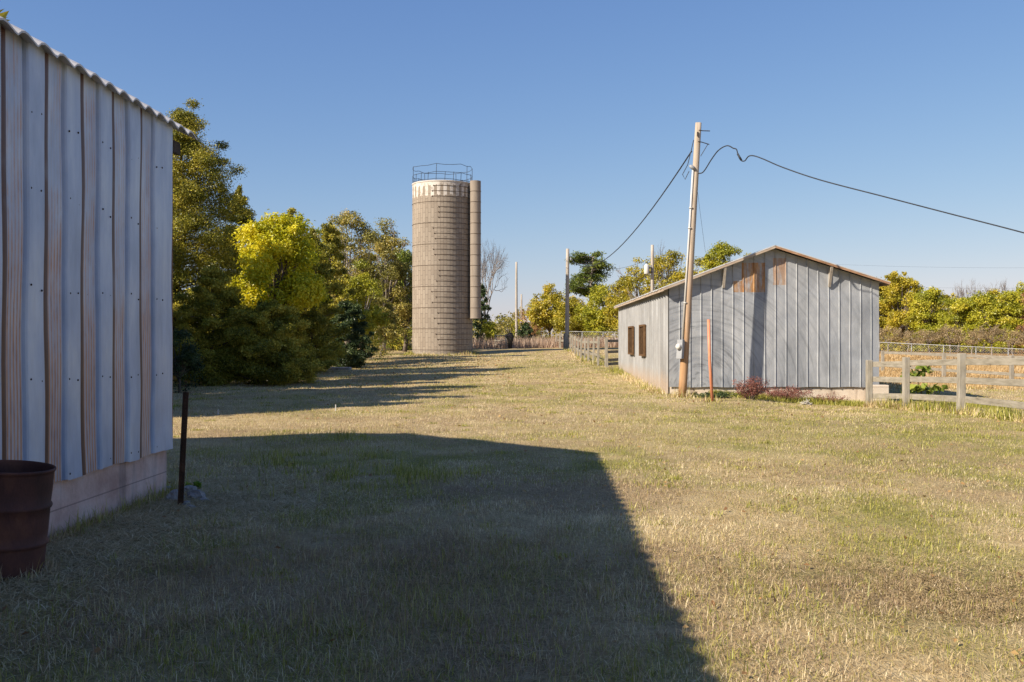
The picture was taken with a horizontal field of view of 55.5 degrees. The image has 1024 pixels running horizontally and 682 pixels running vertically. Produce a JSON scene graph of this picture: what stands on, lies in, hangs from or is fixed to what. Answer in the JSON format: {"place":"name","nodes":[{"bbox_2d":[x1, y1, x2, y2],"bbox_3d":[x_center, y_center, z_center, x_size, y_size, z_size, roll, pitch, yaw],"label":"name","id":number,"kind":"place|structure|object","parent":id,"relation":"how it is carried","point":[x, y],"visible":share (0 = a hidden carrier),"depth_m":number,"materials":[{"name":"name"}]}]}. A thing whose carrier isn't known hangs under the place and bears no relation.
{"place":"outdoors","nodes":[
{"label":"outdoors","id":0,"kind":"place"},
{"bbox_2d":[379,334,617,349],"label":"meadow grass","id":1,"kind":"structure","parent":0,"point":[544,342],"depth_m":94.25,"materials":[{"name":"plant"}]},
{"bbox_2d":[0,341,1023,681],"bbox_3d":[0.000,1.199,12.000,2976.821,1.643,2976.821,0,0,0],"label":"ground","id":2,"kind":"structure","parent":0,"point":[898,661],"depth_m":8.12,"materials":[{"name":"plant"}]},
{"bbox_2d":[0,9,9,20],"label":"cedar tree","id":3,"kind":"object","parent":2,"relation":"on","point":[3,14],"depth_m":25.50,"materials":[{"name":"green plant"}]},
{"bbox_2d":[0,460,56,581],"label":"steel drum","id":4,"kind":"object","parent":2,"relation":"on","point":[26,490],"visible":0.92,"depth_m":6.38,"materials":[{"name":"metal"}]},
{"bbox_2d":[0,551,68,584],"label":"grass","id":5,"kind":"structure","parent":2,"relation":"on","point":[49,566],"depth_m":6.51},
{"bbox_2d":[0,16,196,537],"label":"shed","id":6,"kind":"structure","parent":2,"relation":"on","point":[86,294],"depth_m":8.31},
{"bbox_2d":[48,476,191,545],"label":"wall foot grass","id":7,"kind":"structure","parent":2,"relation":"on","point":[101,517],"depth_m":8.54,"materials":[{"name":"plant"}]},
{"bbox_2d":[165,489,184,500],"bbox_3d":[-3.319,1.544,9.584,0.173,0.174,0.156,0,0,0],"label":"stone","id":8,"kind":"object","parent":2,"relation":"on","point":[173,494],"visible":0.47,"depth_m":9.53,"materials":[{"name":"stone"}]},
{"bbox_2d":[177,381,188,505],"bbox_3d":[-3.151,1.009,9.330,0.110,1.249,0.045,0,0,0],"label":"metal fence post","id":9,"kind":"object","parent":2,"relation":"on","point":[183,441],"visible":0.97,"depth_m":9.32,"materials":[{"name":"metal"}]},
{"bbox_2d":[173,327,205,392],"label":"cedar tree","id":10,"kind":"object","parent":2,"relation":"on","point":[189,356],"visible":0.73,"depth_m":29.87,"materials":[{"name":"green plant"}]},
{"bbox_2d":[184,485,196,492],"bbox_3d":[-3.350,1.559,10.136,0.146,0.116,0.112,0,0,0],"label":"stone","id":11,"kind":"object","parent":2,"relation":"on","point":[190,487],"visible":0.48,"depth_m":10.10,"materials":[{"name":"stone"}]},
{"bbox_2d":[184,481,201,488],"bbox_3d":[-3.400,1.550,10.379,0.197,0.130,0.117,0,0,0],"label":"weed","id":12,"kind":"object","parent":2,"relation":"on","point":[197,484],"visible":0.52,"depth_m":10.37,"materials":[{"name":"green plant"}]},
{"bbox_2d":[187,489,205,499],"bbox_3d":[-3.154,1.555,9.741,0.202,0.137,0.163,0,0,0],"label":"stone","id":13,"kind":"object","parent":2,"relation":"on","point":[196,493],"visible":0.57,"depth_m":9.69,"materials":[{"name":"stone"}]},
{"bbox_2d":[165,97,254,380],"bbox_3d":[-13.570,-4.167,40.048,7.999,11.639,8.639,0,0,0],"label":"cedar tree","id":14,"kind":"object","parent":2,"relation":"on","point":[193,195],"visible":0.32,"depth_m":39.40,"materials":[{"name":"green plant"}]},
{"bbox_2d":[0,473,421,681],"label":"matted cut grass","id":15,"kind":"structure","parent":2,"relation":"on","point":[216,497],"depth_m":7.91,"materials":[{"name":"plant"}]},
{"bbox_2d":[173,263,257,386],"bbox_3d":[-10.935,-0.590,35.519,3.435,4.484,3.984,0,0,-29],"label":"cedar tree","id":16,"kind":"object","parent":2,"relation":"on","point":[207,328],"visible":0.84,"depth_m":34.81,"materials":[{"name":"green plant"}]},
{"bbox_2d":[217,183,262,364],"bbox_3d":[-12.415,-2.756,43.933,3.962,8.750,4.088,0,0,-18],"label":"cedar tree","id":17,"kind":"object","parent":2,"relation":"on","point":[244,219],"visible":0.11,"depth_m":43.72,"materials":[{"name":"green plant"}]},
{"bbox_2d":[213,299,336,384],"bbox_3d":[-8.663,0.025,35.638,4.403,3.206,4.147,0,0,0],"label":"cedar tree","id":18,"kind":"object","parent":2,"relation":"on","point":[282,352],"visible":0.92,"depth_m":34.85,"materials":[{"name":"green plant"}]},
{"bbox_2d":[225,209,336,313],"bbox_3d":[-9.066,-1.693,37.678,3.991,6.726,4.716,0,0,-30],"label":"mulberry tree","id":19,"kind":"object","parent":2,"relation":"on","point":[274,245],"visible":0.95,"depth_m":36.83,"materials":[{"name":"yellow plant"}]},
{"bbox_2d":[272,207,323,346],"bbox_3d":[-11.884,-2.843,52.069,4.218,8.677,4.258,0,0,-41],"label":"cedar tree","id":20,"kind":"object","parent":2,"relation":"on","point":[291,211],"visible":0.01,"depth_m":51.95,"materials":[{"name":"green plant"}]},
{"bbox_2d":[292,229,352,371],"bbox_3d":[-9.385,-1.941,46.319,3.808,6.943,3.559,0,0,0],"label":"cedar tree","id":21,"kind":"object","parent":2,"relation":"on","point":[320,321],"visible":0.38,"depth_m":45.90,"materials":[{"name":"green plant"}]},
{"bbox_2d":[162,423,492,501],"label":"green grass tufts","id":22,"kind":"object","parent":2,"relation":"on","point":[402,472],"visible":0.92,"depth_m":12.05,"materials":[{"name":"plant"}]},
{"bbox_2d":[316,227,352,261],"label":"tree","id":23,"kind":"object","parent":2,"relation":"on","point":[318,232],"visible":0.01,"depth_m":77.64,"materials":[{"name":"green plant"}]},
{"bbox_2d":[317,220,361,365],"bbox_3d":[-10.766,-2.798,57.128,4.218,8.615,3.586,0,0,23],"label":"cedar tree","id":24,"kind":"object","parent":2,"relation":"on","point":[330,235],"visible":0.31,"depth_m":56.78,"materials":[{"name":"green plant"}]},
{"bbox_2d":[328,367,351,369],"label":"concrete slab","id":25,"kind":"structure","parent":2,"relation":"on","point":[342,368],"depth_m":47.74,"materials":[{"name":"concrete"}]},
{"bbox_2d":[317,300,379,367],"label":"cedar tree","id":26,"kind":"object","parent":2,"relation":"on","point":[355,356],"visible":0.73,"depth_m":50.69,"materials":[{"name":"green plant"}]},
{"bbox_2d":[326,208,394,348],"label":"tree","id":27,"kind":"object","parent":2,"relation":"on","point":[346,218],"visible":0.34,"depth_m":65.90,"materials":[{"name":"green plant"}]},
{"bbox_2d":[337,258,392,362],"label":"tree","id":28,"kind":"object","parent":2,"relation":"on","point":[376,315],"visible":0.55,"depth_m":61.94,"materials":[{"name":"green plant"}]},
{"bbox_2d":[351,254,403,349],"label":"tree","id":29,"kind":"object","parent":2,"relation":"on","point":[392,284],"visible":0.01,"depth_m":91.96,"materials":[{"name":"green plant"}]},
{"bbox_2d":[370,296,402,355],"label":"bush","id":30,"kind":"object","parent":2,"relation":"on","point":[390,309],"visible":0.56,"depth_m":71.60,"materials":[{"name":"green plant"}]},
{"bbox_2d":[363,217,411,351],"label":"tree","id":31,"kind":"object","parent":2,"relation":"on","point":[381,249],"visible":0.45,"depth_m":84.33,"materials":[{"name":"green plant"}]},
{"bbox_2d":[386,317,411,350],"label":"cedar tree","id":32,"kind":"object","parent":2,"relation":"on","point":[396,347],"visible":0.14,"depth_m":91.51,"materials":[{"name":"green plant"}]},
{"bbox_2d":[386,249,411,351],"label":"tree","id":33,"kind":"object","parent":2,"relation":"on","point":[406,257],"visible":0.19,"depth_m":87.84,"materials":[{"name":"green plant"}]},
{"bbox_2d":[386,237,411,342],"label":"tree","id":34,"kind":"object","parent":2,"relation":"on","point":[403,243],"visible":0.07,"depth_m":94.08,"materials":[{"name":"green plant"}]},
{"bbox_2d":[412,163,480,354],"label":"silo","id":35,"kind":"object","parent":2,"relation":"on","point":[446,262],"visible":0.98,"depth_m":77.35,"materials":[{"name":"concrete"}]},
{"bbox_2d":[473,283,491,341],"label":"cedar tree","id":36,"kind":"object","parent":2,"relation":"on","point":[484,307],"visible":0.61,"depth_m":100.80,"materials":[{"name":"green plant"}]},
{"bbox_2d":[481,319,501,340],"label":"bush","id":37,"kind":"object","parent":2,"relation":"on","point":[488,332],"visible":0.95,"depth_m":98.78,"materials":[{"name":"green plant"}]},
{"bbox_2d":[481,238,508,334],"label":"bare tree","id":38,"kind":"object","parent":2,"relation":"on","point":[491,271],"visible":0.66,"depth_m":106.10,"materials":[{"name":"plant"}]},
{"bbox_2d":[494,334,506,346],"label":"field gate","id":39,"kind":"structure","parent":2,"relation":"on","point":[495,335],"depth_m":94.19,"materials":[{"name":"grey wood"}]},
{"bbox_2d":[493,314,516,337],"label":"tree","id":40,"kind":"object","parent":2,"relation":"on","point":[509,320],"visible":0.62,"depth_m":111.70,"materials":[{"name":"green plant"}]},
{"bbox_2d":[505,331,516,347],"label":"wrapped post","id":41,"kind":"object","parent":2,"relation":"on","point":[509,336],"visible":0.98,"depth_m":91.82,"materials":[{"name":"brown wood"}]},
{"bbox_2d":[2,356,1023,681],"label":"fallen leaves","id":42,"kind":"object","parent":2,"relation":"on","point":[96,650],"visible":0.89,"depth_m":11.01,"materials":[{"name":"plant"}]},
{"bbox_2d":[4,420,1023,681],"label":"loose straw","id":43,"kind":"object","parent":2,"relation":"on","point":[578,574],"visible":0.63,"depth_m":5.86,"materials":[{"name":"beige plant"}]},
{"bbox_2d":[515,262,517,337],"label":"utility pole","id":44,"kind":"object","parent":2,"relation":"on","point":[516,304],"visible":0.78,"depth_m":117.91,"materials":[{"name":"grey wood"}]},
{"bbox_2d":[511,320,523,337],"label":"bush","id":45,"kind":"object","parent":2,"relation":"on","point":[513,323],"visible":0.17,"depth_m":119.74,"materials":[{"name":"green plant"}]},
{"bbox_2d":[516,322,535,339],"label":"cedar tree","id":46,"kind":"object","parent":2,"relation":"on","point":[527,330],"visible":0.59,"depth_m":105.78,"materials":[{"name":"green plant"}]},
{"bbox_2d":[518,308,539,329],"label":"tree","id":47,"kind":"object","parent":2,"relation":"on","point":[523,318],"visible":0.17,"depth_m":127.74,"materials":[{"name":"beige plant"}]},
{"bbox_2d":[529,322,542,338],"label":"bush","id":48,"kind":"object","parent":2,"relation":"on","point":[535,327],"visible":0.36,"depth_m":116.54,"materials":[{"name":"brown plant"}]},
{"bbox_2d":[536,329,549,338],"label":"bush","id":49,"kind":"object","parent":2,"relation":"on","point":[539,336],"visible":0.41,"depth_m":111.98,"materials":[{"name":"brown plant"}]},
{"bbox_2d":[523,283,564,337],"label":"tree","id":50,"kind":"object","parent":2,"relation":"on","point":[547,298],"visible":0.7,"depth_m":122.66,"materials":[{"name":"yellow plant"}]},
{"bbox_2d":[555,333,564,348],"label":"rail fence","id":51,"kind":"object","parent":2,"relation":"on","point":[559,335],"visible":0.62,"depth_m":91.90,"materials":[{"name":"grey wood"}]},
{"bbox_2d":[565,249,571,348],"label":"utility pole","id":52,"kind":"object","parent":2,"relation":"on","point":[567,302],"visible":0.89,"depth_m":86.27,"materials":[{"name":"grey wood"}]},
{"bbox_2d":[571,151,691,266],"bbox_3d":[5.193,-5.897,57.201,0.040,2.830,58.405,0,0,0],"label":"service span","id":53,"kind":"object","parent":52,"relation":"attached to","point":[647,214],"visible":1,"depth_m":36.23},
{"bbox_2d":[547,295,596,339],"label":"tree","id":54,"kind":"object","parent":2,"relation":"on","point":[559,324],"visible":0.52,"depth_m":114.88,"materials":[{"name":"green plant"}]},
{"bbox_2d":[568,333,599,364],"bbox_3d":[4.677,0.443,67.250,0.206,2.261,33.624,0,0,1],"label":"post fence","id":55,"kind":"object","parent":2,"relation":"on","point":[597,342],"visible":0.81,"depth_m":61.61,"materials":[{"name":"grey wood"}]},
{"bbox_2d":[561,331,613,344],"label":"chain link fence","id":56,"kind":"object","parent":2,"relation":"on","point":[583,334],"visible":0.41,"depth_m":96.40,"materials":[{"name":"metal"}]},
{"bbox_2d":[563,250,615,336],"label":"pine tree","id":57,"kind":"object","parent":2,"relation":"on","point":[589,276],"visible":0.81,"depth_m":118.18,"materials":[{"name":"plant"}]},
{"bbox_2d":[572,283,619,340],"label":"tree","id":58,"kind":"object","parent":2,"relation":"on","point":[594,319],"visible":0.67,"depth_m":111.04,"materials":[{"name":"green plant"}]},
{"bbox_2d":[604,338,617,366],"bbox_3d":[5.448,0.707,49.003,2.013,1.814,0.226,0,0,-34],"label":"rail fence","id":59,"kind":"object","parent":2,"relation":"on","point":[606,352],"visible":0.41,"depth_m":48.70,"materials":[{"name":"grey wood"}]},
{"bbox_2d":[602,275,634,337],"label":"tree","id":60,"kind":"object","parent":2,"relation":"on","point":[609,311],"visible":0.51,"depth_m":105.77,"materials":[{"name":"green plant"}]},
{"bbox_2d":[609,257,666,325],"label":"tree","id":61,"kind":"object","parent":2,"relation":"on","point":[627,280],"visible":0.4,"depth_m":99.65,"materials":[{"name":"green plant"}]},
{"bbox_2d":[644,245,653,291],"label":"utility pole","id":62,"kind":"object","parent":2,"relation":"on","point":[646,268],"visible":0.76,"depth_m":77.88,"materials":[{"name":"grey wood"}]},
{"bbox_2d":[638,249,685,294],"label":"tree","id":63,"kind":"object","parent":2,"relation":"on","point":[666,263],"visible":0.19,"depth_m":95.46,"materials":[{"name":"green plant"}]},
{"bbox_2d":[649,246,683,283],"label":"bare tree","id":64,"kind":"object","parent":2,"relation":"on","point":[663,265],"visible":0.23,"depth_m":97.84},
{"bbox_2d":[670,256,707,283],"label":"tree","id":65,"kind":"object","parent":2,"relation":"on","point":[677,277],"visible":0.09,"depth_m":91.94,"materials":[{"name":"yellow plant"}]},
{"bbox_2d":[675,122,709,396],"bbox_3d":[5.156,-2.279,28.000,1.029,7.998,0.372,0,0,-14],"label":"utility pole","id":66,"kind":"object","parent":2,"relation":"on","point":[682,348],"visible":0.98,"depth_m":27.90,"materials":[{"name":"brown wood"}]},
{"bbox_2d":[698,145,1023,232],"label":"service cable","id":67,"kind":"object","parent":66,"relation":"attached to","point":[859,190],"visible":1,"depth_m":24.92,"materials":[{"name":"rubber"}]},
{"bbox_2d":[707,319,713,400],"bbox_3d":[5.383,0.540,26.400,0.187,2.248,0.080,0,0,0],"label":"marker rod","id":68,"kind":"object","parent":2,"relation":"on","point":[709,359],"visible":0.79,"depth_m":26.36,"materials":[{"name":"orange plastic"}]},
{"bbox_2d":[404,347,1023,422],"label":"untrimmed grass","id":69,"kind":"structure","parent":2,"relation":"on","point":[1011,415],"depth_m":26.11,"materials":[{"name":"plant"}]},
{"bbox_2d":[407,306,1022,349],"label":"wood","id":70,"kind":"object","parent":2,"relation":"on","point":[519,315],"visible":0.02,"depth_m":159.16,"materials":[{"name":"brown plant"}]},
{"bbox_2d":[693,391,739,397],"bbox_3d":[5.892,1.540,27.904,1.429,0.295,0.714,0,0,0],"label":"weed","id":71,"kind":"object","parent":2,"relation":"on","point":[721,394],"visible":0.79,"depth_m":27.79,"materials":[{"name":"green plant"}]},
{"bbox_2d":[699,240,742,272],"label":"tree","id":72,"kind":"object","parent":2,"relation":"on","point":[721,251],"visible":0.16,"depth_m":87.26,"materials":[{"name":"green plant"}]},
{"bbox_2d":[733,375,770,399],"bbox_3d":[6.842,1.326,27.685,1.146,0.720,0.865,0,0,0],"label":"weed","id":73,"kind":"object","parent":2,"relation":"on","point":[752,392],"visible":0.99,"depth_m":27.67,"materials":[{"name":"red plant"}]},
{"bbox_2d":[614,245,890,402],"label":"barn","id":74,"kind":"structure","parent":2,"relation":"on","point":[779,317],"depth_m":29.57,"materials":[{"name":"grey metal"}]},
{"bbox_2d":[628,326,633,354],"bbox_3d":[4.778,-0.025,39.150,0.070,1.140,1.440,0,0,0],"label":"window","id":75,"kind":"structure","parent":74,"relation":"in","point":[630,328],"depth_m":39.08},
{"bbox_2d":[639,324,645,355],"bbox_3d":[4.724,-0.025,35.350,0.070,1.140,1.340,0,0,0],"label":"window","id":76,"kind":"structure","parent":74,"relation":"in","point":[642,328],"depth_m":35.32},
{"bbox_2d":[760,384,815,400],"bbox_3d":[8.009,1.542,28.742,1.911,0.532,1.348,0,0,0],"label":"weed","id":77,"kind":"object","parent":2,"relation":"on","point":[794,391],"visible":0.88,"depth_m":28.65,"materials":[{"name":"red plant"}]},
{"bbox_2d":[619,539,1023,648],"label":"dry weed mat","id":78,"kind":"object","parent":2,"relation":"on","point":[911,594],"visible":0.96,"depth_m":6.22,"materials":[{"name":"plant"}]},
{"bbox_2d":[808,392,850,401],"bbox_3d":[9.371,1.676,28.666,1.256,0.394,0.640,0,0,0],"label":"weed","id":79,"kind":"object","parent":2,"relation":"on","point":[823,398],"visible":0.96,"depth_m":28.71,"materials":[{"name":"brown plant"}]},
{"bbox_2d":[708,389,1005,408],"bbox_3d":[9.718,1.657,28.069,8.131,0.490,2.691,0,0,22],"label":"green weed strip","id":80,"kind":"object","parent":2,"relation":"on","point":[844,402],"visible":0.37,"depth_m":28.40,"materials":[{"name":"green plant"}]},
{"bbox_2d":[873,385,888,401],"bbox_3d":[10.978,1.665,29.150,0.520,0.702,0.300,0,0,0],"label":"concrete block","id":81,"kind":"object","parent":2,"relation":"on","point":[880,388],"depth_m":29.00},
{"bbox_2d":[879,324,903,350],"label":"brush","id":82,"kind":"object","parent":2,"relation":"on","point":[891,339],"visible":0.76,"depth_m":102.87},
{"bbox_2d":[879,277,908,350],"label":"tree","id":83,"kind":"object","parent":2,"relation":"on","point":[882,318],"visible":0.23,"depth_m":122.84,"materials":[{"name":"green plant"}]},
{"bbox_2d":[879,272,908,350],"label":"tree","id":84,"kind":"object","parent":2,"relation":"on","point":[889,316],"visible":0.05,"depth_m":131.09,"materials":[{"name":"green plant"}]},
{"bbox_2d":[879,271,923,351],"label":"tree","id":85,"kind":"object","parent":2,"relation":"on","point":[899,286],"visible":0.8,"depth_m":119.47,"materials":[{"name":"green plant"}]},
{"bbox_2d":[893,325,922,351],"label":"brush","id":86,"kind":"object","parent":2,"relation":"on","point":[908,335],"visible":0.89,"depth_m":101.42,"materials":[{"name":"plant"}]},
{"bbox_2d":[897,286,935,350],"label":"tree","id":87,"kind":"object","parent":2,"relation":"on","point":[914,328],"visible":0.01,"depth_m":127.62,"materials":[{"name":"green plant"}]},
{"bbox_2d":[900,366,947,402],"bbox_3d":[11.830,1.277,28.068,1.359,1.182,0.731,0,0,21],"label":"leafy plant","id":88,"kind":"object","parent":2,"relation":"on","point":[923,385],"visible":0.62,"depth_m":28.03,"materials":[{"name":"green plant"}]},
{"bbox_2d":[915,329,940,352],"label":"brush","id":89,"kind":"object","parent":2,"relation":"on","point":[925,334],"visible":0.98,"depth_m":99.78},
{"bbox_2d":[905,287,953,351],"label":"tree","id":90,"kind":"object","parent":2,"relation":"on","point":[925,301],"visible":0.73,"depth_m":115.29,"materials":[{"name":"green plant"}]},
{"bbox_2d":[923,292,961,351],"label":"tree","id":91,"kind":"object","parent":2,"relation":"on","point":[940,306],"visible":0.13,"depth_m":125.14,"materials":[{"name":"green plant"}]},
{"bbox_2d":[866,353,1023,410],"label":"rail fence","id":92,"kind":"object","parent":2,"relation":"on","point":[961,380],"visible":0.91,"depth_m":23.62,"materials":[{"name":"grey wood"}]},
{"bbox_2d":[879,342,1023,358],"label":"chain link fence","id":93,"kind":"object","parent":2,"relation":"on","point":[944,349],"visible":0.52,"depth_m":86.23,"materials":[{"name":"metal"}]},
{"bbox_2d":[937,324,965,353],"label":"brush","id":94,"kind":"object","parent":2,"relation":"on","point":[943,335],"visible":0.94,"depth_m":98.02,"materials":[{"name":"plant"}]},
{"bbox_2d":[881,351,1023,378],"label":"rail fence","id":95,"kind":"object","parent":2,"relation":"on","point":[1011,374],"visible":0.73,"depth_m":49.97,"materials":[{"name":"grey wood"}]},
{"bbox_2d":[931,296,978,352],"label":"tree","id":96,"kind":"object","parent":2,"relation":"on","point":[961,310],"visible":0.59,"depth_m":112.14,"materials":[{"name":"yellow plant"}]},
{"bbox_2d":[948,295,991,351],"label":"tree","id":97,"kind":"object","parent":2,"relation":"on","point":[965,337],"visible":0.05,"depth_m":124.44,"materials":[{"name":"green plant"}]},
{"bbox_2d":[949,328,991,353],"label":"brush","id":98,"kind":"object","parent":2,"relation":"on","point":[972,342],"visible":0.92,"depth_m":96.56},
{"bbox_2d":[951,280,990,344],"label":"bare tree","id":99,"kind":"object","parent":2,"relation":"on","point":[962,294],"visible":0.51,"depth_m":135.94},
{"bbox_2d":[958,290,1011,352],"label":"tree","id":100,"kind":"object","parent":2,"relation":"on","point":[982,302],"visible":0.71,"depth_m":110.28,"materials":[{"name":"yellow plant"}]},
{"bbox_2d":[974,323,1010,354],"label":"brush","id":101,"kind":"object","parent":2,"relation":"on","point":[993,331],"visible":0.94,"depth_m":94.67,"materials":[{"name":"plant"}]},
{"bbox_2d":[976,288,1013,351],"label":"tree","id":102,"kind":"object","parent":2,"relation":"on","point":[993,292],"visible":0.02,"depth_m":123.70,"materials":[{"name":"green plant"}]},
{"bbox_2d":[981,280,1013,345],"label":"bare tree","id":103,"kind":"object","parent":2,"relation":"on","point":[1004,288],"visible":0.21,"depth_m":127.85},
{"bbox_2d":[984,289,1023,353],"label":"tree","id":104,"kind":"object","parent":2,"relation":"on","point":[1011,305],"visible":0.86,"depth_m":108.27,"materials":[{"name":"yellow plant"}]},
{"bbox_2d":[999,329,1023,354],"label":"brush","id":105,"kind":"object","parent":2,"relation":"on","point":[1018,334],"visible":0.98,"depth_m":93.12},
{"bbox_2d":[1002,280,1023,351],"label":"tree","id":106,"kind":"object","parent":2,"relation":"on","point":[1021,289],"visible":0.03,"depth_m":121.75,"materials":[{"name":"green plant"}]},
{"bbox_2d":[1015,292,1023,353],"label":"tree","id":107,"kind":"object","parent":2,"relation":"on","point":[1022,326],"visible":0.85,"depth_m":107.23,"materials":[{"name":"green plant"}]},
{"bbox_2d":[0,0,1023,340],"label":"sky","id":108,"kind":"structure","parent":0,"point":[573,119],"materials":[{"name":"blue"}]},
{"bbox_2d":[879,352,1023,389],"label":"field grass","id":109,"kind":"structure","parent":0,"point":[954,385],"depth_m":57.03,"materials":[{"name":"plant"}]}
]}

